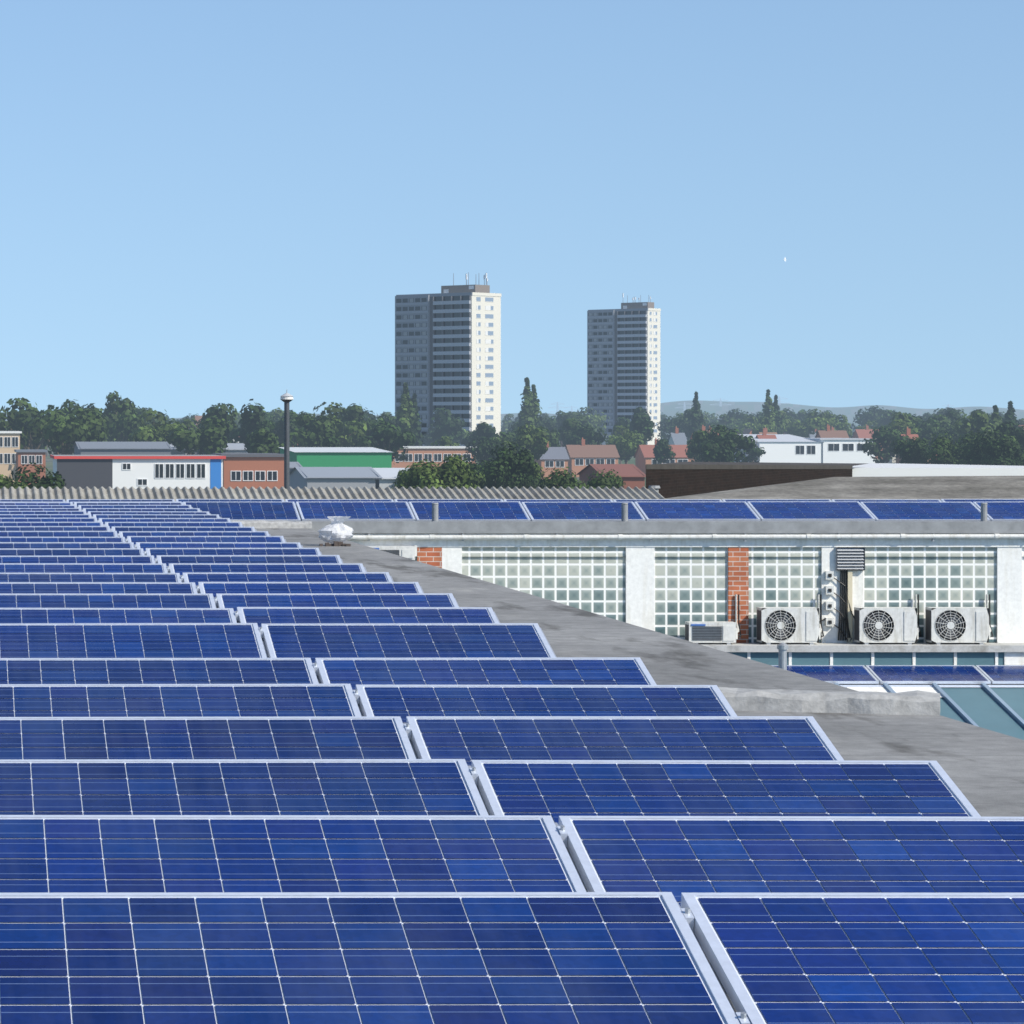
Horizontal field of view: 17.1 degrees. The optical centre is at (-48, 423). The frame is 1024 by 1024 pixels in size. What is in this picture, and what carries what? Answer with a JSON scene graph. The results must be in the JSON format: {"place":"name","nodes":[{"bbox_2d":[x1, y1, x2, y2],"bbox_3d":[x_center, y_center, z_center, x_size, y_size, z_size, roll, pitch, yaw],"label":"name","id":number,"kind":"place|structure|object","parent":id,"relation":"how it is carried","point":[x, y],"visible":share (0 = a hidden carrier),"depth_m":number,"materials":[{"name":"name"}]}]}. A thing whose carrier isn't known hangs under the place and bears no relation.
{"place":"outdoors","nodes":[
{"label":"outdoors","id":0,"kind":"place"},
{"bbox_2d":[72,442,171,454],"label":"grey shed","id":1,"kind":"structure","parent":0,"point":[122,448],"depth_m":470.00,"materials":[{"name":"grey metal"}]},
{"bbox_2d":[170,443,247,454],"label":"building","id":2,"kind":"structure","parent":0,"point":[236,447],"depth_m":520.00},
{"bbox_2d":[279,447,391,467],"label":"green shed","id":3,"kind":"structure","parent":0,"point":[372,457],"depth_m":430.00,"materials":[{"name":"green metal"}]},
{"bbox_2d":[290,467,381,488],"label":"building","id":4,"kind":"structure","parent":0,"point":[332,477],"depth_m":301.58,"materials":[{"name":"grey metal"}]},
{"bbox_2d":[373,468,407,488],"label":"building","id":5,"kind":"structure","parent":0,"point":[388,476],"depth_m":302.27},
{"bbox_2d":[46,433,879,487],"bbox_3d":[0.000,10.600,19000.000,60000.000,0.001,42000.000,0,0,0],"label":"ground","id":6,"kind":"structure","parent":0,"point":[49,463],"depth_m":909.48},
{"bbox_2d":[0,431,21,481],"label":"building","id":7,"kind":"structure","parent":6,"relation":"on","point":[9,442],"depth_m":520.00,"materials":[{"name":"beige paint"}]},
{"bbox_2d":[0,474,30,488],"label":"bush","id":8,"kind":"object","parent":6,"relation":"on","point":[7,482],"visible":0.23,"depth_m":228.66,"materials":[{"name":"green plant"}]},
{"bbox_2d":[14,449,47,484],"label":"brick store","id":9,"kind":"structure","parent":6,"relation":"on","point":[36,456],"depth_m":500.00,"materials":[{"name":"orange brick"}]},
{"bbox_2d":[0,397,75,448],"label":"wide tree","id":10,"kind":"object","parent":6,"relation":"on","point":[17,420],"visible":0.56,"depth_m":558.57,"materials":[{"name":"green plant"}]},
{"bbox_2d":[10,462,65,488],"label":"bush","id":11,"kind":"object","parent":6,"relation":"on","point":[51,481],"visible":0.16,"depth_m":238.91,"materials":[{"name":"green plant"}]},
{"bbox_2d":[22,408,107,454],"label":"wide tree","id":12,"kind":"object","parent":6,"relation":"on","point":[61,433],"visible":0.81,"depth_m":518.44,"materials":[{"name":"green plant"}]},
{"bbox_2d":[60,399,109,434],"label":"round tree","id":13,"kind":"object","parent":6,"relation":"on","point":[71,405],"visible":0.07,"depth_m":600.42,"materials":[{"name":"green plant"}]},
{"bbox_2d":[102,391,144,441],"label":"round tree","id":14,"kind":"object","parent":6,"relation":"on","point":[123,420],"visible":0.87,"depth_m":638.37,"materials":[{"name":"green plant"}]},
{"bbox_2d":[50,455,225,488],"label":"building","id":15,"kind":"structure","parent":6,"relation":"on","point":[142,471],"depth_m":349.97,"materials":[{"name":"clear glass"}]},
{"bbox_2d":[127,410,184,442],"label":"wide tree","id":16,"kind":"object","parent":6,"relation":"on","point":[150,433],"visible":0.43,"depth_m":558.62,"materials":[{"name":"green plant"}]},
{"bbox_2d":[163,418,232,454],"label":"wide tree","id":17,"kind":"object","parent":6,"relation":"on","point":[204,440],"visible":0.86,"depth_m":517.34,"materials":[{"name":"green plant"}]},
{"bbox_2d":[196,403,237,442],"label":"round tree","id":18,"kind":"object","parent":6,"relation":"on","point":[220,413],"visible":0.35,"depth_m":598.63,"materials":[{"name":"green plant"}]},
{"bbox_2d":[211,453,283,488],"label":"brick building","id":19,"kind":"structure","parent":6,"relation":"on","point":[254,470],"depth_m":370.00,"materials":[{"name":"orange brick"}]},
{"bbox_2d":[229,399,274,443],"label":"round tree","id":20,"kind":"object","parent":6,"relation":"on","point":[250,421],"visible":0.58,"depth_m":578.71,"materials":[{"name":"green plant"}]},
{"bbox_2d":[243,427,283,453],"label":"round tree","id":21,"kind":"object","parent":6,"relation":"on","point":[267,441],"visible":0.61,"depth_m":493.76,"materials":[{"name":"green plant"}]},
{"bbox_2d":[272,410,301,446],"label":"round tree","id":22,"kind":"object","parent":6,"relation":"on","point":[278,431],"visible":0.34,"depth_m":638.74,"materials":[{"name":"green plant"}]},
{"bbox_2d":[290,412,338,446],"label":"round tree","id":23,"kind":"object","parent":6,"relation":"on","point":[316,433],"visible":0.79,"depth_m":558.22,"materials":[{"name":"green plant"}]},
{"bbox_2d":[294,402,367,446],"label":"wide tree","id":24,"kind":"object","parent":6,"relation":"on","point":[345,440],"visible":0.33,"depth_m":598.31,"materials":[{"name":"green plant"}]},
{"bbox_2d":[327,403,380,446],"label":"round tree","id":25,"kind":"object","parent":6,"relation":"on","point":[353,412],"visible":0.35,"depth_m":637.82,"materials":[{"name":"green plant"}]},
{"bbox_2d":[352,420,415,463],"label":"wide tree","id":26,"kind":"object","parent":6,"relation":"on","point":[385,435],"visible":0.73,"depth_m":558.51,"materials":[{"name":"green plant"}]},
{"bbox_2d":[395,382,414,445],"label":"poplar tree","id":27,"kind":"object","parent":6,"relation":"on","point":[405,410],"visible":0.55,"depth_m":699.36,"materials":[{"name":"green plant"}]},
{"bbox_2d":[409,393,423,445],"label":"poplar tree","id":28,"kind":"object","parent":6,"relation":"on","point":[416,432],"visible":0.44,"depth_m":719.16,"materials":[{"name":"green plant"}]},
{"bbox_2d":[390,446,475,467],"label":"brick building","id":29,"kind":"structure","parent":6,"relation":"on","point":[437,454],"depth_m":600.00,"materials":[{"name":"orange brick"}]},
{"bbox_2d":[392,454,474,488],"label":"bush","id":30,"kind":"object","parent":6,"relation":"on","point":[456,471],"visible":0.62,"depth_m":258.63,"materials":[{"name":"green plant"}]},
{"bbox_2d":[429,405,466,442],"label":"round tree","id":31,"kind":"object","parent":6,"relation":"on","point":[449,424],"visible":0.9,"depth_m":817.90,"materials":[{"name":"green plant"}]},
{"bbox_2d":[395,272,500,452],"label":"tower block","id":32,"kind":"structure","parent":6,"relation":"on","point":[447,347],"depth_m":1067.90,"materials":[{"name":"concrete"}]},
{"bbox_2d":[439,455,485,488],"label":"bush","id":33,"kind":"object","parent":6,"relation":"on","point":[476,477],"visible":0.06,"depth_m":278.93,"materials":[{"name":"green plant"}]},
{"bbox_2d":[464,436,502,464],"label":"wide tree","id":34,"kind":"object","parent":6,"relation":"on","point":[480,449],"visible":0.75,"depth_m":582.66,"materials":[{"name":"green plant"}]},
{"bbox_2d":[471,421,495,444],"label":"oval tree","id":35,"kind":"object","parent":6,"relation":"on","point":[483,429],"visible":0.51,"depth_m":718.69,"materials":[{"name":"green plant"}]},
{"bbox_2d":[480,441,540,488],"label":"wide tree","id":36,"kind":"object","parent":6,"relation":"on","point":[508,467],"visible":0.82,"depth_m":318.36,"materials":[{"name":"green plant"}]},
{"bbox_2d":[517,377,535,430],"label":"poplar tree","id":37,"kind":"object","parent":6,"relation":"on","point":[526,412],"visible":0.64,"depth_m":819.06,"materials":[{"name":"green plant"}]},
{"bbox_2d":[511,423,550,459],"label":"round tree","id":38,"kind":"object","parent":6,"relation":"on","point":[527,438],"visible":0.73,"depth_m":566.61,"materials":[{"name":"green plant"}]},
{"bbox_2d":[530,384,542,427],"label":"poplar tree","id":39,"kind":"object","parent":6,"relation":"on","point":[536,401],"visible":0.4,"depth_m":829.26,"materials":[{"name":"green plant"}]},
{"bbox_2d":[553,418,584,446],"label":"round tree","id":40,"kind":"object","parent":6,"relation":"on","point":[570,425],"visible":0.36,"depth_m":762.13,"materials":[{"name":"green plant"}]},
{"bbox_2d":[538,468,617,488],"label":"bushes","id":41,"kind":"object","parent":6,"relation":"on","point":[594,483],"visible":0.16,"depth_m":259.36,"materials":[{"name":"green plant"}]},
{"bbox_2d":[565,424,609,445],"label":"wide tree","id":42,"kind":"object","parent":6,"relation":"on","point":[589,434],"visible":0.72,"depth_m":718.74,"materials":[{"name":"green plant"}]},
{"bbox_2d":[565,438,619,476],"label":"house row","id":43,"kind":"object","parent":6,"relation":"on","point":[582,456],"visible":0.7,"depth_m":660.84,"materials":[{"name":"brown brick"}]},
{"bbox_2d":[577,407,608,434],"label":"wide tree","id":44,"kind":"object","parent":6,"relation":"on","point":[597,419],"visible":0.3,"depth_m":1143.09,"materials":[{"name":"green plant"}]},
{"bbox_2d":[587,293,660,444],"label":"tower block","id":45,"kind":"structure","parent":6,"relation":"on","point":[623,360],"depth_m":1377.98,"materials":[{"name":"concrete"}]},
{"bbox_2d":[605,425,643,456],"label":"wide tree","id":46,"kind":"object","parent":6,"relation":"on","point":[625,430],"visible":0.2,"depth_m":723.03,"materials":[{"name":"green plant"}]},
{"bbox_2d":[610,431,644,463],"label":"wide tree","id":47,"kind":"object","parent":6,"relation":"on","point":[629,447],"visible":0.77,"depth_m":698.51,"materials":[{"name":"green plant"}]},
{"bbox_2d":[631,413,654,444],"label":"oval tree","id":48,"kind":"object","parent":6,"relation":"on","point":[641,424],"visible":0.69,"depth_m":752.15,"materials":[{"name":"green plant"}]},
{"bbox_2d":[653,436,675,463],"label":"round tree","id":49,"kind":"object","parent":6,"relation":"on","point":[663,453],"visible":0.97,"depth_m":638.94,"materials":[{"name":"green plant"}]},
{"bbox_2d":[634,438,695,474],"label":"brick house","id":50,"kind":"structure","parent":6,"relation":"on","point":[644,455],"depth_m":662.20,"materials":[{"name":"brown brick"}]},
{"bbox_2d":[655,416,686,440],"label":"wide tree","id":51,"kind":"object","parent":6,"relation":"on","point":[670,428],"visible":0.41,"depth_m":1037.66,"materials":[{"name":"green plant"}]},
{"bbox_2d":[672,409,708,437],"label":"round tree","id":52,"kind":"object","parent":6,"relation":"on","point":[683,427],"visible":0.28,"depth_m":956.22,"materials":[{"name":"green plant"}]},
{"bbox_2d":[687,392,702,437],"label":"poplar tree","id":53,"kind":"object","parent":6,"relation":"on","point":[696,420],"visible":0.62,"depth_m":899.39,"materials":[{"name":"green plant"}]},
{"bbox_2d":[689,430,714,461],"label":"round tree","id":54,"kind":"object","parent":6,"relation":"on","point":[698,436],"visible":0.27,"depth_m":575.09,"materials":[{"name":"green plant"}]},
{"bbox_2d":[699,436,736,461],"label":"wide tree","id":55,"kind":"object","parent":6,"relation":"on","point":[721,450],"visible":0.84,"depth_m":518.24,"materials":[{"name":"green plant"}]},
{"bbox_2d":[694,424,756,461],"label":"wide tree","id":56,"kind":"object","parent":6,"relation":"on","point":[744,443],"visible":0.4,"depth_m":551.40,"materials":[{"name":"green plant"}]},
{"bbox_2d":[731,416,761,433],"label":"wide tree","id":57,"kind":"object","parent":6,"relation":"on","point":[754,425],"visible":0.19,"depth_m":1022.72,"materials":[{"name":"green plant"}]},
{"bbox_2d":[735,445,765,461],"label":"wide tree","id":58,"kind":"object","parent":6,"relation":"on","point":[755,453],"visible":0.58,"depth_m":664.70,"materials":[{"name":"green plant"}]},
{"bbox_2d":[752,416,776,433],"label":"oval tree","id":59,"kind":"object","parent":6,"relation":"on","point":[767,425],"visible":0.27,"depth_m":923.76,"materials":[{"name":"green plant"}]},
{"bbox_2d":[761,389,776,431],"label":"poplar tree","id":60,"kind":"object","parent":6,"relation":"on","point":[767,407],"visible":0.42,"depth_m":949.43,"materials":[{"name":"green plant"}]},
{"bbox_2d":[734,434,822,462],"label":"building","id":61,"kind":"structure","parent":6,"relation":"on","point":[785,448],"depth_m":700.00,"materials":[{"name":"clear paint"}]},
{"bbox_2d":[790,408,838,437],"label":"wide tree","id":62,"kind":"object","parent":6,"relation":"on","point":[812,424],"visible":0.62,"depth_m":980.86,"materials":[{"name":"green plant"}]},
{"bbox_2d":[804,438,874,462],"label":"white school","id":63,"kind":"object","parent":6,"relation":"on","point":[841,450],"visible":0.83,"depth_m":700.00,"materials":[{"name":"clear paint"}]},
{"bbox_2d":[833,414,851,437],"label":"oval tree","id":64,"kind":"object","parent":6,"relation":"on","point":[841,425],"visible":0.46,"depth_m":1009.69,"materials":[{"name":"green plant"}]},
{"bbox_2d":[850,405,884,431],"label":"wide tree","id":65,"kind":"object","parent":6,"relation":"on","point":[873,413],"visible":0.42,"depth_m":1217.32,"materials":[{"name":"green plant"}]},
{"bbox_2d":[858,426,910,462],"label":"wide tree","id":66,"kind":"object","parent":6,"relation":"on","point":[887,437],"visible":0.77,"depth_m":638.93,"materials":[{"name":"green plant"}]},
{"bbox_2d":[883,418,921,441],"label":"wide tree","id":67,"kind":"object","parent":6,"relation":"on","point":[905,425],"visible":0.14,"depth_m":704.14,"materials":[{"name":"green plant"}]},
{"bbox_2d":[890,437,930,463],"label":"round tree","id":68,"kind":"object","parent":6,"relation":"on","point":[911,451],"visible":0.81,"depth_m":468.75,"materials":[{"name":"green plant"}]},
{"bbox_2d":[900,413,938,427],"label":"wide tree","id":69,"kind":"object","parent":6,"relation":"on","point":[916,420],"visible":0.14,"depth_m":750.75,"materials":[{"name":"green plant"}]},
{"bbox_2d":[916,422,949,451],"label":"round tree","id":70,"kind":"object","parent":6,"relation":"on","point":[927,432],"visible":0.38,"depth_m":698.09,"materials":[{"name":"green plant"}]},
{"bbox_2d":[921,430,990,464],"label":"wide tree","id":71,"kind":"object","parent":6,"relation":"on","point":[944,447],"visible":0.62,"depth_m":438.63,"materials":[{"name":"green plant"}]},
{"bbox_2d":[952,410,996,441],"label":"round tree","id":72,"kind":"object","parent":6,"relation":"on","point":[975,423],"visible":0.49,"depth_m":638.63,"materials":[{"name":"green plant"}]},
{"bbox_2d":[956,428,1023,465],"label":"wide tree","id":73,"kind":"object","parent":6,"relation":"on","point":[1010,456],"visible":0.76,"depth_m":418.30,"materials":[{"name":"green plant"}]},
{"bbox_2d":[990,420,1023,453],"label":"wide tree","id":74,"kind":"object","parent":6,"relation":"on","point":[1011,430],"visible":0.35,"depth_m":517.76,"materials":[{"name":"green plant"}]},
{"bbox_2d":[1002,401,1019,427],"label":"poplar tree","id":75,"kind":"object","parent":6,"relation":"on","point":[1009,416],"visible":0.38,"depth_m":719.39,"materials":[{"name":"green plant"}]},
{"bbox_2d":[0,0,1023,417],"label":"sky","id":76,"kind":"structure","parent":0,"point":[204,204],"materials":[{"name":"blue"}]},
{"bbox_2d":[3,400,1023,425],"bbox_3d":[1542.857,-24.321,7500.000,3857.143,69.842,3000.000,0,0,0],"label":"hill ridge","id":77,"kind":"structure","parent":0,"point":[668,409],"depth_m":7399.49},
{"bbox_2d":[534,441,568,479],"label":"house","id":78,"kind":"structure","parent":0,"point":[554,457],"depth_m":620.00,"materials":[{"name":"tile"}]},
{"bbox_2d":[576,464,645,488],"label":"house","id":79,"kind":"structure","parent":0,"point":[632,476],"depth_m":333.90,"materials":[{"name":"red brick"}]},
{"bbox_2d":[255,528,1023,1011],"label":"roof deck","id":80,"kind":"structure","parent":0,"point":[983,768],"depth_m":21.18,"materials":[{"name":"concrete"}]},
{"bbox_2d":[232,520,311,527],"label":"roof kerb","id":81,"kind":"structure","parent":80,"relation":"on","point":[276,524],"depth_m":50.80,"materials":[{"name":"concrete"}]},
{"bbox_2d":[0,487,664,500],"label":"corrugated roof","id":82,"kind":"structure","parent":80,"relation":"on","point":[65,493],"depth_m":63.82,"materials":[{"name":"grey metal"}]},
{"bbox_2d":[280,390,292,488],"bbox_3d":[6.526,0.462,64.800,0.270,2.276,0.270,0,0,0],"label":"flue pipe with cowl","id":83,"kind":"object","parent":82,"relation":"on","point":[286,398],"visible":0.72,"depth_m":64.75,"materials":[{"name":"grey metal"}]},
{"bbox_2d":[317,516,353,545],"bbox_3d":[5.035,1.410,43.557,0.487,0.380,0.458,0,0,0],"label":"roof vent","id":84,"kind":"object","parent":80,"relation":"on","point":[336,532],"visible":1,"depth_m":43.48,"materials":[{"name":"white metal"}]},
{"bbox_2d":[368,545,416,559],"bbox_3d":[6.717,1.995,51.065,0.846,0.250,0.250,0,0,0],"label":"window","id":85,"kind":"structure","parent":80,"relation":"in","point":[409,552],"depth_m":50.95,"materials":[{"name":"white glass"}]},
{"bbox_2d":[0,502,1023,1023],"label":"solar array","id":86,"kind":"object","parent":80,"relation":"on","point":[250,776],"visible":1,"depth_m":10.11,"materials":[{"name":"glass"}]},
{"bbox_2d":[0,499,1023,521],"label":"solar array rows","id":87,"kind":"object","parent":80,"relation":"on","point":[293,510],"visible":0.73,"depth_m":52.08,"materials":[{"name":"glass"}]},
{"bbox_2d":[295,521,1023,666],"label":"glass block wall","id":88,"kind":"structure","parent":80,"relation":"attached to","point":[670,587],"depth_m":51.23,"materials":[{"name":"glass"}]},
{"bbox_2d":[348,534,1023,540],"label":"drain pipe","id":89,"kind":"object","parent":88,"relation":"attached to","point":[557,537],"visible":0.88,"depth_m":51.09,"materials":[{"name":"white metal"}]},
{"bbox_2d":[432,503,986,520],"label":"vent pipes","id":90,"kind":"object","parent":88,"relation":"on","point":[624,511],"visible":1,"depth_m":51.22,"materials":[{"name":"grey metal"}]},
{"bbox_2d":[698,571,992,644],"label":"isolators and cables","id":91,"kind":"object","parent":88,"relation":"attached to","point":[846,613],"visible":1,"depth_m":51.15,"materials":[{"name":"white plastic"}]},
{"bbox_2d":[835,547,864,570],"bbox_3d":[13.840,2.080,51.165,0.440,0.360,0.070,0,0,0],"label":"louvre vent","id":92,"kind":"object","parent":88,"relation":"attached to","point":[849,558],"visible":1,"depth_m":51.16,"materials":[{"name":"grey metal"}]},
{"bbox_2d":[704,643,1023,665],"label":"window band","id":93,"kind":"object","parent":88,"relation":"attached to","point":[914,654],"visible":0.45,"depth_m":50.65,"materials":[{"name":"glass"}]},
{"bbox_2d":[685,621,737,644],"bbox_3d":[11.647,3.210,50.920,0.766,0.340,0.300,0,0,0],"label":"ac unit","id":94,"kind":"object","parent":93,"relation":"on","point":[724,632],"visible":0.94,"depth_m":50.78,"materials":[{"name":"white metal"}]},
{"bbox_2d":[757,607,820,644],"bbox_3d":[12.837,3.100,50.933,0.926,0.560,0.334,0,0,0],"label":"ac unit","id":95,"kind":"object","parent":93,"relation":"on","point":[788,624],"visible":1,"depth_m":50.78,"materials":[{"name":"white metal"}]},
{"bbox_2d":[854,607,917,644],"bbox_3d":[14.337,3.100,50.933,0.926,0.560,0.334,0,0,0],"label":"ac unit","id":96,"kind":"object","parent":93,"relation":"on","point":[885,624],"visible":1,"depth_m":50.78,"materials":[{"name":"white metal"}]},
{"bbox_2d":[925,607,989,644],"bbox_3d":[15.437,3.100,50.933,0.926,0.560,0.334,0,0,0],"label":"ac unit","id":97,"kind":"object","parent":93,"relation":"on","point":[956,624],"visible":1,"depth_m":50.78,"materials":[{"name":"white metal"}]},
{"bbox_2d":[718,687,939,715],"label":"parapet","id":98,"kind":"structure","parent":80,"relation":"on","point":[916,702],"depth_m":18.40,"materials":[{"name":"concrete"}]},
{"bbox_2d":[668,427,686,444],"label":"house","id":99,"kind":"structure","parent":0,"point":[676,438],"depth_m":752.80,"materials":[{"name":"grey tile"}]},
{"bbox_2d":[646,462,868,497],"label":"brown brick block","id":100,"kind":"structure","parent":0,"point":[677,479],"depth_m":88.43,"materials":[{"name":"brick"}]},
{"bbox_2d":[815,424,848,437],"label":"house","id":101,"kind":"structure","parent":0,"point":[827,433],"depth_m":752.23,"materials":[{"name":"red tile"}]},
{"bbox_2d":[665,476,1023,500],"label":"gravel roof","id":102,"kind":"structure","parent":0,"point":[953,487],"depth_m":69.50,"materials":[{"name":"grey gravel"}]},
{"bbox_2d":[834,683,1023,739],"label":"skylight","id":103,"kind":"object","parent":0,"point":[998,708],"depth_m":48.91,"materials":[{"name":"teal glass"}]},
{"bbox_2d":[777,642,788,669],"bbox_3d":[12.520,3.825,50.050,0.166,1.050,0.170,0,0,0],"label":"flue pipe","id":104,"kind":"object","parent":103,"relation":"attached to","point":[782,648],"visible":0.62,"depth_m":49.99,"materials":[{"name":"metal"}]},
{"bbox_2d":[771,665,1023,683],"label":"solar panels","id":105,"kind":"object","parent":103,"relation":"on","point":[924,674],"visible":0.59,"depth_m":50.11,"materials":[{"name":"glass"}]},
{"bbox_2d":[852,463,1023,476],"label":"parapet wall","id":106,"kind":"structure","parent":0,"point":[882,470],"depth_m":112.00,"materials":[{"name":"white concrete"}]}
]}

